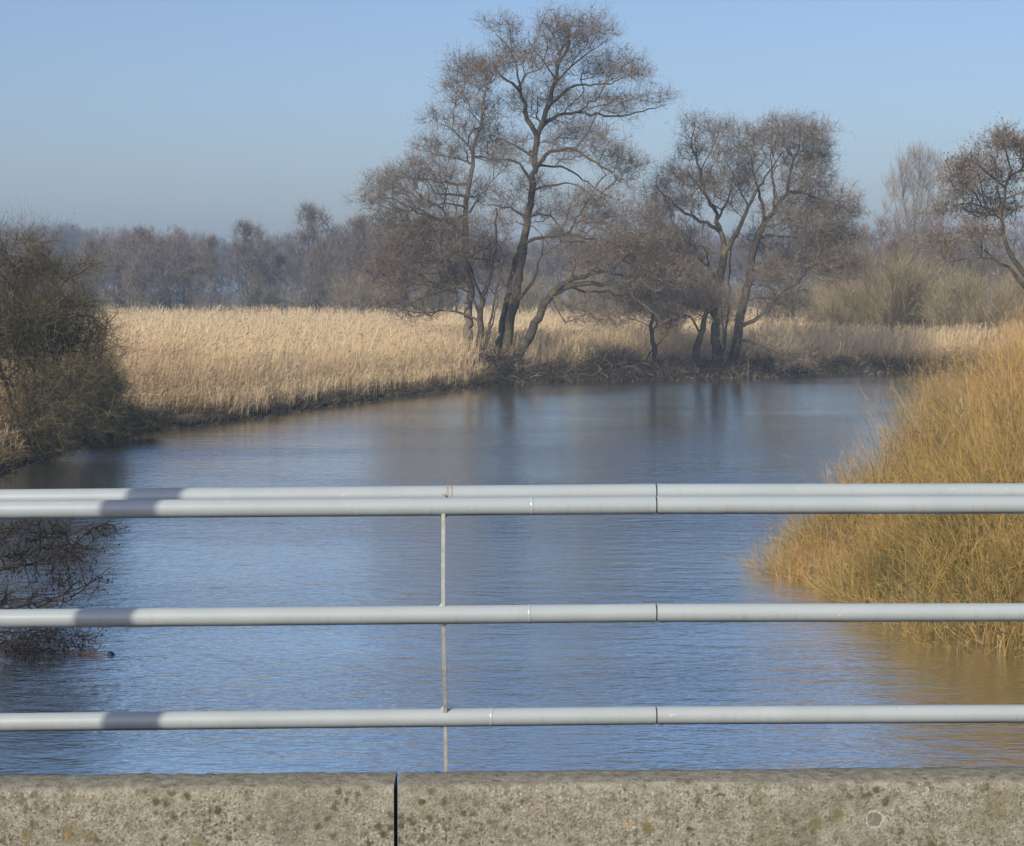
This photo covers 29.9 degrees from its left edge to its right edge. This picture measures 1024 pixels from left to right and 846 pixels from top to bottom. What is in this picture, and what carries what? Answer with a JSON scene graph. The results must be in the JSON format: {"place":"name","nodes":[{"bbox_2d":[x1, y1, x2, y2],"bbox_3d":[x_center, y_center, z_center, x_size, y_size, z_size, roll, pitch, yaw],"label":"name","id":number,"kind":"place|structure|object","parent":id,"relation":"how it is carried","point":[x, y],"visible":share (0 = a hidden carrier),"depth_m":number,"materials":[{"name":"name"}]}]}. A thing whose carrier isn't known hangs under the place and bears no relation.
{"place":"outdoors","nodes":[
{"label":"outdoors","id":0,"kind":"place"},
{"bbox_2d":[0,290,1022,480],"bbox_3d":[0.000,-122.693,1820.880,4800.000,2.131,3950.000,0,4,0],"label":"ground","id":1,"kind":"structure","parent":0,"point":[180,415],"depth_m":91.42,"materials":[{"name":"brown plant"}]},
{"bbox_2d":[0,252,33,292],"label":"bare tree","id":2,"kind":"object","parent":1,"relation":"on","point":[12,270],"visible":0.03,"depth_m":259.89,"materials":[{"name":"plant"}]},
{"bbox_2d":[12,228,60,301],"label":"bare tree","id":3,"kind":"object","parent":1,"relation":"on","point":[45,244],"visible":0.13,"depth_m":253.78,"materials":[{"name":"plant"}]},
{"bbox_2d":[0,518,129,666],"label":"bush","id":4,"kind":"object","parent":1,"relation":"on","point":[16,644],"visible":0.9,"depth_m":26.06,"materials":[{"name":"brown plant"}]},
{"bbox_2d":[42,253,102,305],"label":"bare tree","id":5,"kind":"object","parent":1,"relation":"on","point":[81,280],"visible":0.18,"depth_m":266.83,"materials":[{"name":"plant"}]},
{"bbox_2d":[39,267,110,311],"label":"sallow bush","id":6,"kind":"object","parent":1,"relation":"on","point":[80,290],"visible":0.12,"depth_m":262.38,"materials":[{"name":"brown plant"}]},
{"bbox_2d":[0,196,166,462],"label":"scrub bush","id":7,"kind":"object","parent":1,"relation":"on","point":[23,315],"visible":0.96,"depth_m":55.67,"materials":[{"name":"green plant"}]},
{"bbox_2d":[76,235,112,312],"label":"bare tree","id":8,"kind":"object","parent":1,"relation":"on","point":[88,244],"visible":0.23,"depth_m":273.62,"materials":[{"name":"grey plant"}]},
{"bbox_2d":[83,223,150,308],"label":"bare tree","id":9,"kind":"object","parent":1,"relation":"on","point":[112,274],"visible":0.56,"depth_m":259.91,"materials":[{"name":"grey plant"}]},
{"bbox_2d":[72,363,171,439],"bbox_3d":[-13.503,-0.654,64.103,3.901,3.355,3.901,2,5,32],"label":"scrub bush","id":10,"kind":"object","parent":1,"relation":"on","point":[149,419],"visible":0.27,"depth_m":63.81,"materials":[{"name":"brown plant"}]},
{"bbox_2d":[107,220,170,305],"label":"bare tree","id":11,"kind":"object","parent":1,"relation":"on","point":[141,231],"visible":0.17,"depth_m":283.28,"materials":[{"name":"plant"}]},
{"bbox_2d":[112,222,206,311],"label":"bare tree","id":12,"kind":"object","parent":1,"relation":"on","point":[150,258],"visible":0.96,"depth_m":253.16,"materials":[{"name":"grey plant"}]},
{"bbox_2d":[140,269,208,313],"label":"sallow bush","id":13,"kind":"object","parent":1,"relation":"on","point":[167,303],"visible":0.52,"depth_m":261.07,"materials":[{"name":"brown plant"}]},
{"bbox_2d":[153,222,214,310],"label":"bare tree","id":14,"kind":"object","parent":1,"relation":"on","point":[184,281],"visible":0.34,"depth_m":264.67,"materials":[{"name":"grey plant"}]},
{"bbox_2d":[185,230,232,313],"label":"bare tree","id":15,"kind":"object","parent":1,"relation":"on","point":[210,245],"visible":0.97,"depth_m":246.98,"materials":[{"name":"grey plant"}]},
{"bbox_2d":[212,216,292,312],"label":"bare tree","id":16,"kind":"object","parent":1,"relation":"on","point":[245,244],"visible":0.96,"depth_m":260.24,"materials":[{"name":"plant"}]},
{"bbox_2d":[246,233,307,308],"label":"bare tree","id":17,"kind":"object","parent":1,"relation":"on","point":[280,259],"visible":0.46,"depth_m":268.01,"materials":[{"name":"grey plant"}]},
{"bbox_2d":[261,269,330,318],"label":"sallow bush","id":18,"kind":"object","parent":1,"relation":"on","point":[308,301],"visible":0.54,"depth_m":261.06,"materials":[{"name":"brown plant"}]},
{"bbox_2d":[272,196,356,312],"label":"bare tree","id":19,"kind":"object","parent":1,"relation":"on","point":[311,215],"visible":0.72,"depth_m":256.13,"materials":[{"name":"grey plant"}]},
{"bbox_2d":[300,271,355,313],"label":"sallow bush","id":20,"kind":"object","parent":1,"relation":"on","point":[325,301],"visible":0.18,"depth_m":260.51,"materials":[{"name":"brown plant"}]},
{"bbox_2d":[300,231,362,314],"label":"bare tree","id":21,"kind":"object","parent":1,"relation":"on","point":[321,291],"visible":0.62,"depth_m":250.54,"materials":[{"name":"grey plant"}]},
{"bbox_2d":[313,215,385,292],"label":"bare tree","id":22,"kind":"object","parent":1,"relation":"on","point":[340,228],"visible":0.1,"depth_m":263.68,"materials":[{"name":"grey plant"}]},
{"bbox_2d":[318,211,392,309],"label":"bare tree","id":23,"kind":"object","parent":1,"relation":"on","point":[355,240],"visible":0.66,"depth_m":242.55,"materials":[{"name":"grey plant"}]},
{"bbox_2d":[323,264,411,318],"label":"sallow bush","id":24,"kind":"object","parent":1,"relation":"on","point":[346,296],"visible":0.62,"depth_m":237.68,"materials":[{"name":"brown plant"}]},
{"bbox_2d":[349,221,409,299],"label":"bare tree","id":25,"kind":"object","parent":1,"relation":"on","point":[382,257],"visible":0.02,"depth_m":283.64,"materials":[{"name":"brown plant"}]},
{"bbox_2d":[343,215,438,294],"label":"bare tree","id":26,"kind":"object","parent":1,"relation":"on","point":[379,235],"visible":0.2,"depth_m":259.35,"materials":[{"name":"grey plant"}]},
{"bbox_2d":[373,224,452,299],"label":"bare tree","id":27,"kind":"object","parent":1,"relation":"on","point":[415,257],"visible":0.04,"depth_m":287.30,"materials":[{"name":"brown plant"}]},
{"bbox_2d":[384,261,466,319],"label":"sallow bush","id":28,"kind":"object","parent":1,"relation":"on","point":[447,303],"visible":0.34,"depth_m":237.07,"materials":[{"name":"brown plant"}]},
{"bbox_2d":[341,35,525,355],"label":"alder tree","id":29,"kind":"object","parent":1,"relation":"on","point":[485,70],"visible":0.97,"depth_m":100.86,"materials":[{"name":"brown plant"}]},
{"bbox_2d":[345,198,529,358],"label":"alder tree","id":30,"kind":"object","parent":1,"relation":"on","point":[456,265],"visible":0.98,"depth_m":100.87,"materials":[{"name":"brown plant"}]},
{"bbox_2d":[411,223,475,301],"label":"bare tree","id":31,"kind":"object","parent":1,"relation":"on","point":[446,261],"visible":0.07,"depth_m":289.61,"materials":[{"name":"brown plant"}]},
{"bbox_2d":[444,234,513,311],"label":"bare tree","id":32,"kind":"object","parent":1,"relation":"on","point":[482,281],"visible":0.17,"depth_m":287.76,"materials":[{"name":"plant"}]},
{"bbox_2d":[462,340,557,384],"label":"bramble thicket","id":33,"kind":"object","parent":1,"relation":"on","point":[518,372],"visible":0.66,"depth_m":100.28,"materials":[{"name":"brown plant"}]},
{"bbox_2d":[0,219,1020,291],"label":"distant wood","id":34,"kind":"object","parent":1,"relation":"on","point":[78,233],"visible":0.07,"depth_m":587.61,"materials":[{"name":"grey plant"}]},
{"bbox_2d":[0,301,1023,453],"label":"reed bed","id":35,"kind":"object","parent":1,"relation":"on","point":[206,349],"visible":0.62,"depth_m":102.00,"materials":[{"name":"beige plant"}]},
{"bbox_2d":[100,269,160,317],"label":"sallow bush","id":36,"kind":"object","parent":35,"relation":"on","point":[128,302],"visible":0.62,"depth_m":260.35,"materials":[{"name":"brown plant"}]},
{"bbox_2d":[215,268,279,316],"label":"sallow bush","id":37,"kind":"object","parent":35,"relation":"on","point":[258,297],"visible":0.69,"depth_m":260.33,"materials":[{"name":"brown plant"}]},
{"bbox_2d":[485,268,552,320],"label":"sallow bush","id":38,"kind":"object","parent":1,"relation":"on","point":[536,298],"visible":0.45,"depth_m":226.55,"materials":[{"name":"brown plant"}]},
{"bbox_2d":[489,234,549,292],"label":"bare tree","id":39,"kind":"object","parent":1,"relation":"on","point":[529,262],"visible":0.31,"depth_m":283.60,"materials":[{"name":"brown plant"}]},
{"bbox_2d":[524,221,595,309],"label":"bare tree","id":40,"kind":"object","parent":1,"relation":"on","point":[550,268],"visible":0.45,"depth_m":278.55,"materials":[{"name":"plant"}]},
{"bbox_2d":[533,353,616,381],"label":"bramble thicket","id":41,"kind":"object","parent":1,"relation":"on","point":[573,370],"visible":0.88,"depth_m":102.92,"materials":[{"name":"brown plant"}]},
{"bbox_2d":[468,0,686,356],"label":"alder tree","id":42,"kind":"object","parent":1,"relation":"on","point":[506,323],"visible":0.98,"depth_m":101.84,"materials":[{"name":"brown plant"}]},
{"bbox_2d":[538,267,620,315],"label":"sallow bush","id":43,"kind":"object","parent":1,"relation":"on","point":[578,294],"visible":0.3,"depth_m":222.80,"materials":[{"name":"brown plant"}]},
{"bbox_2d":[548,226,621,294],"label":"bare tree","id":44,"kind":"object","parent":1,"relation":"on","point":[585,259],"visible":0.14,"depth_m":283.79,"materials":[{"name":"brown plant"}]},
{"bbox_2d":[512,220,716,360],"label":"alder tree","id":45,"kind":"object","parent":1,"relation":"on","point":[537,319],"visible":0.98,"depth_m":100.74,"materials":[{"name":"brown plant"}]},
{"bbox_2d":[595,226,651,295],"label":"bare tree","id":46,"kind":"object","parent":1,"relation":"on","point":[617,267],"visible":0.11,"depth_m":280.12,"materials":[{"name":"brown plant"}]},
{"bbox_2d":[573,333,677,380],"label":"bramble thicket","id":47,"kind":"object","parent":1,"relation":"on","point":[627,366],"visible":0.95,"depth_m":103.83,"materials":[{"name":"brown plant"}]},
{"bbox_2d":[611,273,677,320],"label":"sallow bush","id":48,"kind":"object","parent":1,"relation":"on","point":[636,301],"visible":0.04,"depth_m":219.94,"materials":[{"name":"brown plant"}]},
{"bbox_2d":[598,223,704,365],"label":"alder tree","id":49,"kind":"object","parent":1,"relation":"on","point":[654,348],"visible":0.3,"depth_m":105.94,"materials":[{"name":"brown plant"}]},
{"bbox_2d":[623,231,688,282],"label":"bare tree","id":50,"kind":"object","parent":1,"relation":"on","point":[662,250],"visible":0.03,"depth_m":281.28,"materials":[{"name":"brown plant"}]},
{"bbox_2d":[643,351,725,379],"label":"bramble thicket","id":51,"kind":"object","parent":1,"relation":"on","point":[674,372],"visible":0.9,"depth_m":105.12,"materials":[{"name":"brown plant"}]},
{"bbox_2d":[668,227,725,297],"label":"bare tree","id":52,"kind":"object","parent":1,"relation":"on","point":[716,262],"visible":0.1,"depth_m":267.92,"materials":[{"name":"brown plant"}]},
{"bbox_2d":[636,261,759,370],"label":"alder tree","id":53,"kind":"object","parent":1,"relation":"on","point":[711,304],"visible":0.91,"depth_m":107.09,"materials":[{"name":"brown plant"}]},
{"bbox_2d":[626,102,786,362],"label":"alder tree","id":54,"kind":"object","parent":1,"relation":"on","point":[740,184],"visible":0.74,"depth_m":107.76,"materials":[{"name":"brown plant"}]},
{"bbox_2d":[677,261,756,320],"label":"sallow bush","id":55,"kind":"object","parent":1,"relation":"on","point":[738,294],"visible":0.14,"depth_m":220.94,"materials":[{"name":"brown plant"}]},
{"bbox_2d":[687,345,783,377],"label":"bramble thicket","id":56,"kind":"object","parent":1,"relation":"on","point":[730,368],"visible":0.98,"depth_m":107.30,"materials":[{"name":"brown plant"}]},
{"bbox_2d":[704,228,781,300],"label":"bare tree","id":57,"kind":"object","parent":1,"relation":"on","point":[738,261],"visible":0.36,"depth_m":269.61,"materials":[{"name":"plant"}]},
{"bbox_2d":[708,104,880,374],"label":"alder tree","id":58,"kind":"object","parent":1,"relation":"on","point":[815,252],"visible":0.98,"depth_m":107.16,"materials":[{"name":"brown plant"}]},
{"bbox_2d":[749,271,846,325],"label":"sallow bush","id":59,"kind":"object","parent":1,"relation":"on","point":[814,295],"visible":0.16,"depth_m":168.56,"materials":[{"name":"brown plant"}]},
{"bbox_2d":[742,347,854,376],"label":"bramble thicket","id":60,"kind":"object","parent":1,"relation":"on","point":[768,363],"visible":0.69,"depth_m":109.15,"materials":[{"name":"brown plant"}]},
{"bbox_2d":[788,259,883,316],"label":"sallow bush","id":61,"kind":"object","parent":1,"relation":"on","point":[818,282],"visible":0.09,"depth_m":188.85,"materials":[{"name":"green plant"}]},
{"bbox_2d":[796,272,885,349],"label":"sallow bush","id":62,"kind":"object","parent":1,"relation":"on","point":[820,315],"visible":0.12,"depth_m":141.35,"materials":[{"name":"brown plant"}]},
{"bbox_2d":[805,214,883,291],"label":"bare tree","id":63,"kind":"object","parent":1,"relation":"on","point":[851,253],"visible":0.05,"depth_m":213.25,"materials":[{"name":"brown plant"}]},
{"bbox_2d":[819,353,889,373],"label":"bramble thicket","id":64,"kind":"object","parent":1,"relation":"on","point":[860,366],"visible":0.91,"depth_m":112.77,"materials":[{"name":"brown plant"}]},
{"bbox_2d":[831,214,916,301],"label":"bare tree","id":65,"kind":"object","parent":1,"relation":"on","point":[870,239],"visible":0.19,"depth_m":203.03,"materials":[{"name":"plant"}]},
{"bbox_2d":[856,234,926,312],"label":"bare tree","id":66,"kind":"object","parent":1,"relation":"on","point":[889,246],"visible":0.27,"depth_m":177.07,"materials":[{"name":"plant"}]},
{"bbox_2d":[793,224,998,347],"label":"sallow bush","id":67,"kind":"object","parent":1,"relation":"on","point":[901,306],"visible":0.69,"depth_m":133.86,"materials":[{"name":"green plant"}]},
{"bbox_2d":[787,298,1023,656],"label":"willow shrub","id":68,"kind":"object","parent":1,"relation":"on","point":[1000,574],"visible":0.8,"depth_m":28.89,"materials":[{"name":"yellow plant"}]},
{"bbox_2d":[876,225,954,300],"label":"bare tree","id":69,"kind":"object","parent":1,"relation":"on","point":[918,246],"visible":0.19,"depth_m":188.66,"materials":[{"name":"brown plant"}]},
{"bbox_2d":[875,138,958,267],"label":"bare tree","id":70,"kind":"object","parent":1,"relation":"on","point":[918,157],"visible":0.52,"depth_m":247.93,"materials":[{"name":"grey plant"}]},
{"bbox_2d":[814,245,1023,586],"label":"willow shrub","id":71,"kind":"object","parent":1,"relation":"on","point":[948,403],"visible":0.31,"depth_m":34.30,"materials":[{"name":"yellow plant"}]},
{"bbox_2d":[836,326,1022,525],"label":"willow shrub","id":72,"kind":"object","parent":1,"relation":"on","point":[975,402],"visible":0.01,"depth_m":40.45,"materials":[{"name":"brown plant"}]},
{"bbox_2d":[899,208,999,296],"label":"bare tree","id":73,"kind":"object","parent":1,"relation":"on","point":[929,227],"visible":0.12,"depth_m":208.00,"materials":[{"name":"plant"}]},
{"bbox_2d":[904,258,1023,353],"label":"sallow bush","id":74,"kind":"object","parent":1,"relation":"on","point":[951,302],"visible":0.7,"depth_m":126.64,"materials":[{"name":"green plant"}]},
{"bbox_2d":[908,112,1023,288],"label":"alder tree","id":75,"kind":"object","parent":1,"relation":"on","point":[965,179],"visible":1,"depth_m":73.74,"materials":[{"name":"brown plant"}]},
{"bbox_2d":[934,223,1017,311],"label":"bare tree","id":76,"kind":"object","parent":1,"relation":"on","point":[972,261],"visible":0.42,"depth_m":198.31,"materials":[{"name":"plant"}]},
{"bbox_2d":[962,213,1023,302],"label":"bare tree","id":77,"kind":"object","parent":1,"relation":"on","point":[1020,224],"visible":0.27,"depth_m":213.16,"materials":[{"name":"plant"}]},
{"bbox_2d":[976,243,1023,329],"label":"sallow bush","id":78,"kind":"object","parent":1,"relation":"on","point":[1018,292],"visible":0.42,"depth_m":148.38,"materials":[{"name":"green plant"}]},
{"bbox_2d":[0,369,1023,801],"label":"river water","id":79,"kind":"structure","parent":0,"point":[732,431],"depth_m":30.98,"materials":[{"name":"blue liquid"}]},
{"bbox_2d":[64,646,114,655],"bbox_3d":[-5.776,3.135,26.205,0.706,0.175,0.087,0,4,0],"label":"driftwood","id":80,"kind":"object","parent":79,"relation":"on","point":[94,651],"visible":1,"depth_m":26.19,"materials":[{"name":"brown wood"}]},
{"bbox_2d":[713,391,974,589],"bbox_3d":[5.853,1.229,34.712,4.742,3.753,8.381,0,4,0],"label":"willow shrub","id":81,"kind":"object","parent":79,"relation":"in","point":[826,531],"visible":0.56,"depth_m":33.70,"materials":[{"name":"yellow plant"}]},
{"bbox_2d":[0,0,1023,289],"label":"sky","id":82,"kind":"structure","parent":0,"point":[202,115],"materials":[{"name":"blue"}]},
{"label":"bridge deck","id":83,"kind":"structure","parent":0,"visible":0},
{"bbox_2d":[0,771,397,845],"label":"concrete kerb","id":84,"kind":"structure","parent":83,"relation":"on","point":[272,809],"depth_m":5.27,"materials":[{"name":"grey concrete"}]},
{"bbox_2d":[0,484,657,771],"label":"bridge railing","id":85,"kind":"object","parent":83,"relation":"on","point":[443,502],"visible":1,"depth_m":5.97,"materials":[{"name":"metal"}]},
{"bbox_2d":[398,766,1023,845],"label":"concrete kerb","id":86,"kind":"structure","parent":83,"relation":"on","point":[927,806],"depth_m":5.32,"materials":[{"name":"grey concrete"}]},
{"bbox_2d":[656,483,1023,725],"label":"bridge railing","id":87,"kind":"object","parent":83,"relation":"on","point":[923,498],"visible":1,"depth_m":6.03,"materials":[{"name":"metal"}]}
]}

